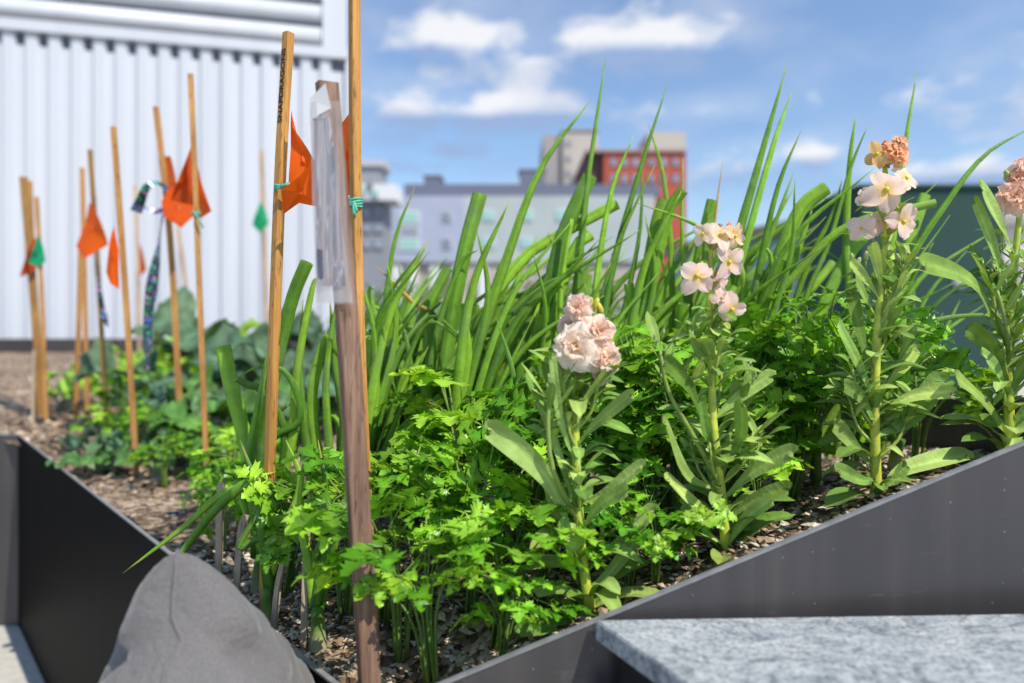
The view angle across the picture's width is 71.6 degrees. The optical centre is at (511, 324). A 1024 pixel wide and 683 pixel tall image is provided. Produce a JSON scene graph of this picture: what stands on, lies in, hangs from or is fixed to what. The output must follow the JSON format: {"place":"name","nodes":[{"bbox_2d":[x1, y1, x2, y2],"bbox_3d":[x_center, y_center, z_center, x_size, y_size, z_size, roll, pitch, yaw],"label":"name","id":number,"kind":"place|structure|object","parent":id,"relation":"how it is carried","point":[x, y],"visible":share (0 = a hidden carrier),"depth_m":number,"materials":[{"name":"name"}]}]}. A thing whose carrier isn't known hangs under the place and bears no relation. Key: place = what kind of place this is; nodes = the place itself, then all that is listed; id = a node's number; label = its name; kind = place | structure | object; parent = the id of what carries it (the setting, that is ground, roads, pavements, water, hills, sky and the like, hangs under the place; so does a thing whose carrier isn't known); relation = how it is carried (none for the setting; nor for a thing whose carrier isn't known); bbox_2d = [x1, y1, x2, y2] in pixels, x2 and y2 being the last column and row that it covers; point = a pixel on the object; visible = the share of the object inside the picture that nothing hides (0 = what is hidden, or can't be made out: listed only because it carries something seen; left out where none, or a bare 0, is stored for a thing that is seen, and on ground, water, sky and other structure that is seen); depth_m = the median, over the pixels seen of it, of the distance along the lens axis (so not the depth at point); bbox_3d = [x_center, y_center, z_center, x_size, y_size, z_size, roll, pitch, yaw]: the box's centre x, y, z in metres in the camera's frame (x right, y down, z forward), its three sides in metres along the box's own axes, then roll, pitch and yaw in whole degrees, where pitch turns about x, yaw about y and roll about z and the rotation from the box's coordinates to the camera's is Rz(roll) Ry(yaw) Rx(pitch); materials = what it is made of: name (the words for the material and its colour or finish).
{"place":"outdoors","nodes":[
{"label":"outdoors","id":0,"kind":"place"},
{"bbox_2d":[0,0,349,338],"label":"metal clad building","id":1,"kind":"structure","parent":0,"point":[78,78],"depth_m":8.55,"materials":[{"name":"white metal"}]},
{"bbox_2d":[361,160,402,309],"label":"white terrace building","id":2,"kind":"structure","parent":0,"point":[382,198],"depth_m":44.00,"materials":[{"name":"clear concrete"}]},
{"bbox_2d":[0,380,1023,682],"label":"roof deck","id":3,"kind":"structure","parent":0,"point":[18,664],"depth_m":2.01,"materials":[{"name":"concrete"}]},
{"bbox_2d":[0,338,1023,682],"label":"planter box","id":4,"kind":"object","parent":3,"relation":"on","point":[72,548],"visible":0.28,"depth_m":0.68,"materials":[{"name":"metal"}]},
{"bbox_2d":[0,352,336,541],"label":"garden soil","id":5,"kind":"structure","parent":4,"relation":"in","point":[141,518],"depth_m":1.91,"materials":[{"name":"brown soil"}]},
{"bbox_2d":[19,177,43,415],"bbox_3d":[-1.854,-0.079,2.750,0.104,0.991,0.023,0,0,0],"label":"wooden stake","id":6,"kind":"object","parent":5,"relation":"on","point":[32,277],"visible":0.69,"depth_m":2.74,"materials":[{"name":"brown wood"}]},
{"bbox_2d":[34,197,48,422],"bbox_3d":[-1.722,-0.025,2.600,0.054,0.889,0.017,0,0,0],"label":"bamboo cane","id":7,"kind":"object","parent":5,"relation":"on","point":[42,319],"visible":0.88,"depth_m":2.59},
{"bbox_2d":[73,250,82,421],"bbox_3d":[-1.601,0.053,2.620,0.038,0.734,0.016,0,0,0],"label":"bamboo cane","id":8,"kind":"object","parent":5,"relation":"on","point":[78,331],"visible":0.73,"depth_m":2.61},
{"bbox_2d":[79,168,89,419],"bbox_3d":[-1.624,-0.087,2.700,0.039,1.021,0.016,0,0,0],"label":"bamboo cane","id":9,"kind":"object","parent":5,"relation":"on","point":[84,295],"visible":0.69,"depth_m":2.69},
{"bbox_2d":[46,446,131,473],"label":"kale plant","id":10,"kind":"object","parent":5,"relation":"on","point":[97,462],"visible":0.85,"depth_m":1.74,"materials":[{"name":"green plant"}]},
{"bbox_2d":[87,149,108,425],"bbox_3d":[-1.367,-0.076,2.350,0.072,1.008,0.013,0,0,0],"label":"bamboo cane","id":11,"kind":"object","parent":5,"relation":"on","point":[98,268],"visible":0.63,"depth_m":2.34,"materials":[{"name":"brown wood"}]},
{"bbox_2d":[76,203,107,258],"bbox_3d":[-1.366,-0.305,2.302,0.128,0.183,0.020,0,0,20],"label":"plant flag","id":12,"kind":"object","parent":11,"relation":"attached to","point":[92,239],"visible":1,"depth_m":2.30,"materials":[{"name":"orange plastic"}]},
{"bbox_2d":[47,363,167,405],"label":"lettuce plant","id":13,"kind":"object","parent":5,"relation":"on","point":[66,385],"visible":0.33,"depth_m":2.89,"materials":[{"name":"green plant"}]},
{"bbox_2d":[92,376,153,423],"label":"parsley plant","id":14,"kind":"object","parent":5,"relation":"on","point":[102,393],"visible":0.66,"depth_m":2.32,"materials":[{"name":"green plant"}]},
{"bbox_2d":[110,126,139,476],"bbox_3d":[-0.936,-0.027,1.720,0.071,0.907,0.012,0,0,0],"label":"bamboo cane","id":15,"kind":"object","parent":5,"relation":"on","point":[125,294],"visible":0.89,"depth_m":1.71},
{"bbox_2d":[85,428,167,452],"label":"kale plant","id":16,"kind":"object","parent":5,"relation":"on","point":[115,436],"visible":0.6,"depth_m":1.87,"materials":[{"name":"green plant"}]},
{"bbox_2d":[70,336,222,411],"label":"kale plant","id":17,"kind":"object","parent":5,"relation":"on","point":[89,359],"visible":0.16,"depth_m":2.49,"materials":[{"name":"green plant"}]},
{"bbox_2d":[114,438,190,477],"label":"kale plant","id":18,"kind":"object","parent":5,"relation":"on","point":[122,457],"visible":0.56,"depth_m":1.69,"materials":[{"name":"green plant"}]},
{"bbox_2d":[127,434,191,488],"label":"parsley plant","id":19,"kind":"object","parent":5,"relation":"on","point":[140,451],"visible":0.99,"depth_m":1.60,"materials":[{"name":"green plant"}]},
{"bbox_2d":[153,106,183,434],"bbox_3d":[-0.965,-0.095,2.000,0.090,1.040,0.014,0,0,0],"label":"bamboo cane","id":20,"kind":"object","parent":5,"relation":"on","point":[171,260],"visible":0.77,"depth_m":1.99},
{"bbox_2d":[130,181,168,380],"bbox_3d":[-1.002,-0.117,1.964,0.107,0.564,0.085,0,0,0],"label":"holographic ribbon","id":21,"kind":"object","parent":20,"relation":"hanging from","point":[152,282],"visible":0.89,"depth_m":1.95,"materials":[{"name":"plastic"}]},
{"bbox_2d":[187,73,208,464],"bbox_3d":[-0.714,-0.073,1.614,0.053,0.999,0.025,0,0,0],"label":"bamboo cane","id":22,"kind":"object","parent":5,"relation":"on","point":[196,212],"visible":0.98,"depth_m":1.61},
{"bbox_2d":[161,186,193,227],"bbox_3d":[-0.911,-0.322,1.936,0.104,0.124,0.049,0,0,12],"label":"plant flag","id":23,"kind":"object","parent":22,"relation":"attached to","point":[179,214],"visible":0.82,"depth_m":1.93,"materials":[{"name":"orange plastic"}]},
{"bbox_2d":[171,147,192,204],"bbox_3d":[-0.765,-0.349,1.652,0.055,0.137,0.024,0,0,-23],"label":"plant flag","id":24,"kind":"object","parent":22,"relation":"attached to","point":[183,192],"visible":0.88,"depth_m":1.66,"materials":[{"name":"orange plastic"}]},
{"bbox_2d":[125,361,293,416],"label":"kale plant","id":25,"kind":"object","parent":5,"relation":"on","point":[158,387],"visible":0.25,"depth_m":2.21,"materials":[{"name":"green plant"}]},
{"bbox_2d":[169,411,250,457],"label":"kale plant","id":26,"kind":"object","parent":5,"relation":"on","point":[193,420],"visible":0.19,"depth_m":1.78,"materials":[{"name":"green plant"}]},
{"bbox_2d":[137,360,290,450],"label":"kale plant","id":27,"kind":"object","parent":5,"relation":"on","point":[173,410],"visible":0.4,"depth_m":1.94,"materials":[{"name":"green plant"}]},
{"bbox_2d":[131,285,324,378],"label":"kale plant","id":28,"kind":"object","parent":5,"relation":"on","point":[188,325],"visible":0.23,"depth_m":2.99,"materials":[{"name":"green plant"}]},
{"bbox_2d":[259,150,268,322],"bbox_3d":[-1.602,-0.389,4.600,0.066,1.490,0.025,0,0,0],"label":"bamboo cane","id":29,"kind":"object","parent":5,"relation":"on","point":[264,243],"visible":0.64,"depth_m":4.59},
{"bbox_2d":[191,368,337,451],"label":"kale plant","id":30,"kind":"object","parent":5,"relation":"on","point":[283,398],"visible":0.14,"depth_m":2.04,"materials":[{"name":"green plant"}]},
{"bbox_2d":[181,321,377,405],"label":"kale plant","id":31,"kind":"object","parent":5,"relation":"on","point":[253,346],"visible":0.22,"depth_m":2.45,"materials":[{"name":"green plant"}]},
{"bbox_2d":[0,354,993,682],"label":"wood mulch","id":32,"kind":"object","parent":4,"relation":"in","point":[290,634],"visible":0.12,"depth_m":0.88,"materials":[{"name":"brown wood"}]},
{"bbox_2d":[123,440,300,624],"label":"onion plant","id":33,"kind":"object","parent":32,"relation":"on","point":[218,502],"visible":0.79,"depth_m":0.87,"materials":[{"name":"green plant"}]},
{"bbox_2d":[192,478,244,550],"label":"parsley plant","id":34,"kind":"object","parent":32,"relation":"on","point":[233,504],"visible":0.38,"depth_m":1.14,"materials":[{"name":"green plant"}]},
{"bbox_2d":[174,427,294,525],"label":"parsley plant","id":35,"kind":"object","parent":32,"relation":"on","point":[206,470],"visible":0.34,"depth_m":1.25,"materials":[{"name":"green plant"}]},
{"bbox_2d":[215,259,315,593],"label":"onion plant","id":36,"kind":"object","parent":32,"relation":"on","point":[251,436],"visible":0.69,"depth_m":0.99,"materials":[{"name":"green plant"}]},
{"bbox_2d":[259,31,293,610],"bbox_3d":[-0.299,0.031,0.900,0.046,0.811,0.034,0,0,0],"label":"wooden stake","id":37,"kind":"object","parent":32,"relation":"on","point":[277,243],"visible":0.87,"depth_m":0.90,"materials":[{"name":"brown wood"}]},
{"bbox_2d":[281,162,315,213],"bbox_3d":[-0.256,-0.170,0.862,0.051,0.067,0.030,0,0,0],"label":"plant flag","id":38,"kind":"object","parent":37,"relation":"attached to","point":[300,189],"visible":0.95,"depth_m":0.86,"materials":[{"name":"orange plastic"}]},
{"bbox_2d":[289,111,312,182],"bbox_3d":[-0.268,-0.223,0.917,0.043,0.110,0.013,0,0,7],"label":"plant flag","id":39,"kind":"object","parent":37,"relation":"attached to","point":[301,159],"visible":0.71,"depth_m":0.92,"materials":[{"name":"orange plastic"}]},
{"bbox_2d":[217,456,395,597],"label":"parsley plant","id":40,"kind":"object","parent":32,"relation":"on","point":[282,492],"visible":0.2,"depth_m":0.97,"materials":[{"name":"green plant"}]},
{"bbox_2d":[240,470,383,574],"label":"parsley plant","id":41,"kind":"object","parent":32,"relation":"on","point":[271,515],"visible":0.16,"depth_m":0.86,"materials":[{"name":"green plant"}]},
{"bbox_2d":[296,301,342,576],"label":"onion plant","id":42,"kind":"object","parent":32,"relation":"on","point":[326,354],"visible":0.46,"depth_m":1.02,"materials":[{"name":"green plant"}]},
{"bbox_2d":[296,441,345,653],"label":"onion plant","id":43,"kind":"object","parent":32,"relation":"on","point":[317,639],"visible":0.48,"depth_m":0.80,"materials":[{"name":"green plant"}]},
{"bbox_2d":[234,446,436,620],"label":"parsley plant","id":44,"kind":"object","parent":32,"relation":"on","point":[283,549],"visible":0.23,"depth_m":0.88,"materials":[{"name":"green plant"}]},
{"bbox_2d":[315,80,380,682],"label":"wooden stake","id":45,"kind":"object","parent":32,"relation":"on","point":[356,464],"visible":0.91,"depth_m":0.68,"materials":[{"name":"brown wood"}]},
{"bbox_2d":[310,83,344,301],"bbox_3d":[-0.170,-0.121,0.661,0.041,0.203,0.019,0,0,-28],"label":"plastic sleeve","id":46,"kind":"object","parent":45,"relation":"hanging from","point":[329,267],"visible":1,"depth_m":0.66,"materials":[{"name":"grey"}]},
{"bbox_2d":[348,0,379,644],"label":"wooden stake","id":47,"kind":"object","parent":32,"relation":"on","point":[354,72],"visible":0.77,"depth_m":0.80,"materials":[{"name":"brown wood"}]},
{"bbox_2d":[279,434,471,625],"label":"parsley plant","id":48,"kind":"object","parent":32,"relation":"on","point":[308,454],"visible":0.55,"depth_m":0.80,"materials":[{"name":"green plant"}]},
{"bbox_2d":[343,241,446,577],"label":"onion plant","id":49,"kind":"object","parent":32,"relation":"on","point":[377,393],"visible":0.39,"depth_m":1.02,"materials":[{"name":"green plant"}]},
{"bbox_2d":[281,466,521,663],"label":"parsley plant","id":50,"kind":"object","parent":32,"relation":"on","point":[300,519],"visible":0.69,"depth_m":0.72,"materials":[{"name":"green plant"}]},
{"bbox_2d":[367,187,452,539],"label":"onion plant","id":51,"kind":"object","parent":32,"relation":"on","point":[437,287],"visible":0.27,"depth_m":1.17,"materials":[{"name":"green plant"}]},
{"bbox_2d":[364,246,470,521],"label":"onion plant","id":52,"kind":"object","parent":32,"relation":"on","point":[389,294],"visible":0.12,"depth_m":1.06,"materials":[{"name":"green plant"}]},
{"bbox_2d":[314,504,524,682],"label":"parsley plant","id":53,"kind":"object","parent":32,"relation":"on","point":[428,651],"visible":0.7,"depth_m":0.72,"materials":[{"name":"green plant"}]},
{"bbox_2d":[364,252,475,475],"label":"onion plant","id":54,"kind":"object","parent":32,"relation":"on","point":[371,352],"visible":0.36,"depth_m":1.04,"materials":[{"name":"green plant"}]},
{"bbox_2d":[377,364,526,495],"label":"parsley plant","id":55,"kind":"object","parent":32,"relation":"on","point":[423,417],"visible":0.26,"depth_m":0.94,"materials":[{"name":"green plant"}]},
{"bbox_2d":[373,367,536,567],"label":"parsley plant","id":56,"kind":"object","parent":32,"relation":"on","point":[398,441],"visible":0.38,"depth_m":0.92,"materials":[{"name":"green plant"}]},
{"bbox_2d":[405,440,568,618],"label":"parsley plant","id":57,"kind":"object","parent":32,"relation":"on","point":[515,488],"visible":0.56,"depth_m":0.80,"materials":[{"name":"green plant"}]},
{"bbox_2d":[421,295,603,523],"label":"onion plant","id":58,"kind":"object","parent":32,"relation":"on","point":[427,392],"visible":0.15,"depth_m":1.07,"materials":[{"name":"green plant"}]},
{"bbox_2d":[432,553,596,656],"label":"parsley plant","id":59,"kind":"object","parent":32,"relation":"on","point":[502,584],"visible":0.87,"depth_m":0.69,"materials":[{"name":"green plant"}]},
{"bbox_2d":[425,486,606,651],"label":"parsley plant","id":60,"kind":"object","parent":32,"relation":"on","point":[568,561],"visible":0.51,"depth_m":0.71,"materials":[{"name":"green plant"}]},
{"bbox_2d":[441,201,591,557],"bbox_3d":[0.017,0.087,1.023,0.237,0.512,0.102,0,0,-18],"label":"onion plant","id":61,"kind":"object","parent":32,"relation":"on","point":[466,366],"visible":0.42,"depth_m":1.01,"materials":[{"name":"green plant"}]},
{"bbox_2d":[421,101,619,427],"bbox_3d":[0.015,0.004,1.099,0.312,0.681,0.071,0,0,0],"label":"onion plant","id":62,"kind":"object","parent":32,"relation":"on","point":[505,274],"visible":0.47,"depth_m":1.09,"materials":[{"name":"green plant"}]},
{"bbox_2d":[440,394,609,565],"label":"parsley plant","id":63,"kind":"object","parent":32,"relation":"on","point":[480,409],"visible":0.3,"depth_m":0.90,"materials":[{"name":"green plant"}]},
{"bbox_2d":[424,229,640,387],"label":"onion plant","id":64,"kind":"object","parent":32,"relation":"on","point":[511,345],"visible":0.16,"depth_m":1.09,"materials":[{"name":"green plant"}]},
{"bbox_2d":[447,482,627,606],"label":"parsley plant","id":65,"kind":"object","parent":32,"relation":"on","point":[541,515],"visible":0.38,"depth_m":0.74,"materials":[{"name":"green plant"}]},
{"bbox_2d":[496,300,620,562],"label":"onion plant","id":66,"kind":"object","parent":32,"relation":"on","point":[514,393],"visible":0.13,"depth_m":0.96,"materials":[{"name":"green plant"}]},
{"bbox_2d":[484,293,658,636],"bbox_3d":[0.065,0.138,0.741,0.184,0.343,0.116,0,0,0],"label":"stock plant","id":67,"kind":"object","parent":32,"relation":"on","point":[582,345],"visible":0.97,"depth_m":0.72,"materials":[{"name":"green plant"}]},
{"bbox_2d":[521,237,627,424],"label":"onion plant","id":68,"kind":"object","parent":32,"relation":"on","point":[541,320],"visible":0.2,"depth_m":1.07,"materials":[{"name":"green plant"}]},
{"bbox_2d":[515,58,667,523],"bbox_3d":[0.122,-0.057,1.096,0.235,0.738,0.074,0,0,7],"label":"onion plant","id":69,"kind":"object","parent":32,"relation":"on","point":[562,254],"visible":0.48,"depth_m":1.09,"materials":[{"name":"green plant"}]},
{"bbox_2d":[524,352,691,539],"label":"parsley plant","id":70,"kind":"object","parent":32,"relation":"on","point":[614,432],"visible":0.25,"depth_m":0.90,"materials":[{"name":"green plant"}]},
{"bbox_2d":[583,481,700,586],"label":"parsley plant","id":71,"kind":"object","parent":32,"relation":"on","point":[671,552],"visible":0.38,"depth_m":0.74,"materials":[{"name":"green plant"}]},
{"bbox_2d":[597,124,715,502],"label":"onion plant","id":72,"kind":"object","parent":32,"relation":"on","point":[666,203],"visible":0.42,"depth_m":1.10,"materials":[{"name":"green plant"}]},
{"bbox_2d":[588,374,730,533],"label":"parsley plant","id":73,"kind":"object","parent":32,"relation":"on","point":[621,444],"visible":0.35,"depth_m":0.89,"materials":[{"name":"green plant"}]},
{"bbox_2d":[592,456,737,585],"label":"parsley plant","id":74,"kind":"object","parent":32,"relation":"on","point":[705,517],"visible":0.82,"depth_m":0.73,"materials":[{"name":"green plant"}]},
{"bbox_2d":[610,191,720,477],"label":"onion plant","id":75,"kind":"object","parent":32,"relation":"on","point":[632,292],"visible":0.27,"depth_m":1.08,"materials":[{"name":"green plant"}]},
{"bbox_2d":[582,316,753,528],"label":"parsley plant","id":76,"kind":"object","parent":32,"relation":"on","point":[634,362],"visible":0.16,"depth_m":0.94,"materials":[{"name":"green plant"}]},
{"bbox_2d":[591,337,784,537],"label":"parsley plant","id":77,"kind":"object","parent":32,"relation":"on","point":[636,379],"visible":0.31,"depth_m":0.91,"materials":[{"name":"green plant"}]},
{"bbox_2d":[597,332,812,528],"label":"parsley plant","id":78,"kind":"object","parent":32,"relation":"on","point":[769,410],"visible":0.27,"depth_m":0.89,"materials":[{"name":"green plant"}]},
{"bbox_2d":[638,65,800,499],"bbox_3d":[0.312,-0.054,1.070,0.253,0.684,0.081,0,0,0],"label":"onion plant","id":79,"kind":"object","parent":32,"relation":"on","point":[764,250],"visible":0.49,"depth_m":1.07,"materials":[{"name":"green plant"}]},
{"bbox_2d":[645,222,798,564],"bbox_3d":[0.225,0.072,0.773,0.169,0.368,0.107,0,0,0],"label":"stock plant","id":80,"kind":"object","parent":32,"relation":"on","point":[750,509],"visible":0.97,"depth_m":0.76,"materials":[{"name":"green plant"}]},
{"bbox_2d":[656,242,828,482],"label":"onion plant","id":81,"kind":"object","parent":32,"relation":"on","point":[682,312],"visible":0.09,"depth_m":1.07,"materials":[{"name":"green plant"}]},
{"bbox_2d":[655,325,836,512],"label":"parsley plant","id":82,"kind":"object","parent":32,"relation":"on","point":[812,434],"visible":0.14,"depth_m":0.96,"materials":[{"name":"green plant"}]},
{"bbox_2d":[682,327,828,506],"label":"parsley plant","id":83,"kind":"object","parent":32,"relation":"on","point":[805,412],"visible":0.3,"depth_m":0.93,"materials":[{"name":"green plant"}]},
{"bbox_2d":[725,427,827,496],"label":"parsley plant","id":84,"kind":"object","parent":32,"relation":"on","point":[783,471],"visible":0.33,"depth_m":0.81,"materials":[{"name":"green plant"}]},
{"bbox_2d":[728,169,872,499],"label":"onion plant","id":85,"kind":"object","parent":32,"relation":"on","point":[780,264],"visible":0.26,"depth_m":1.03,"materials":[{"name":"green plant"}]},
{"bbox_2d":[722,283,898,485],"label":"parsley plant","id":86,"kind":"object","parent":32,"relation":"on","point":[747,318],"visible":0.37,"depth_m":0.97,"materials":[{"name":"green plant"}]},
{"bbox_2d":[751,317,898,506],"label":"parsley plant","id":87,"kind":"object","parent":32,"relation":"on","point":[816,338],"visible":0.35,"depth_m":0.92,"materials":[{"name":"green plant"}]},
{"bbox_2d":[759,116,937,480],"bbox_3d":[0.499,-0.030,1.071,0.286,0.566,0.068,0,0,11],"label":"onion plant","id":88,"kind":"object","parent":32,"relation":"on","point":[807,201],"visible":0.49,"depth_m":1.06,"materials":[{"name":"green plant"}]},
{"bbox_2d":[749,282,983,470],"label":"parsley plant","id":89,"kind":"object","parent":32,"relation":"on","point":[952,359],"visible":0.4,"depth_m":0.90,"materials":[{"name":"green plant"}]},
{"bbox_2d":[809,135,974,506],"bbox_3d":[0.434,-0.005,0.797,0.192,0.412,0.109,0,0,0],"label":"stock plant","id":90,"kind":"object","parent":32,"relation":"on","point":[884,191],"visible":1,"depth_m":0.79,"materials":[{"name":"green plant"}]},
{"bbox_2d":[869,355,996,456],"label":"parsley plant","id":91,"kind":"object","parent":32,"relation":"on","point":[990,375],"visible":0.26,"depth_m":1.01,"materials":[{"name":"green plant"}]},
{"bbox_2d":[881,73,1023,470],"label":"onion plant","id":92,"kind":"object","parent":32,"relation":"on","point":[894,459],"visible":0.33,"depth_m":1.03,"materials":[{"name":"green plant"}]},
{"bbox_2d":[919,157,1023,456],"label":"stock plant","id":93,"kind":"object","parent":32,"relation":"on","point":[1008,302],"visible":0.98,"depth_m":0.80,"materials":[{"name":"green plant"}]},
{"bbox_2d":[596,614,1023,682],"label":"granite table","id":94,"kind":"object","parent":3,"relation":"on","point":[937,649],"visible":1,"depth_m":0.59,"materials":[{"name":"grey stone"}]},
{"bbox_2d":[801,184,1002,393],"bbox_3d":[5.597,-0.475,10.500,1.957,2.803,2.100,0,0,0],"label":"roof enclosure","id":95,"kind":"object","parent":3,"relation":"on","point":[957,232],"visible":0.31,"depth_m":9.50,"materials":[{"name":"green paint"}]},
{"bbox_2d":[392,184,659,328],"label":"apartment block","id":96,"kind":"structure","parent":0,"point":[435,215],"depth_m":62.30,"materials":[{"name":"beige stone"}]},
{"bbox_2d":[576,132,686,280],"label":"red brick building","id":97,"kind":"structure","parent":0,"point":[671,147],"depth_m":82.00,"materials":[{"name":"brick"}]},
{"bbox_2d":[347,0,1023,241],"label":"sky","id":98,"kind":"structure","parent":0,"point":[460,91],"materials":[{"name":"blue"}]},
{"bbox_2d":[663,215,1023,319],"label":"teal hall","id":99,"kind":"structure","parent":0,"point":[757,230],"depth_m":36.28,"materials":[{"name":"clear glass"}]},
{"label":"ground","id":100,"kind":"structure","parent":0,"visible":0},
{"bbox_2d":[540,129,598,183],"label":"beige tower","id":101,"kind":"structure","parent":100,"relation":"on","point":[563,163],"depth_m":95.00,"materials":[{"name":"concrete"}]},
{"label":"outdoor sofa","id":102,"kind":"object","parent":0,"visible":0},
{"bbox_2d":[98,549,314,682],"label":"grey cushion","id":103,"kind":"object","parent":102,"relation":"on","point":[189,618],"visible":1,"depth_m":0.58,"materials":[{"name":"fabric"}]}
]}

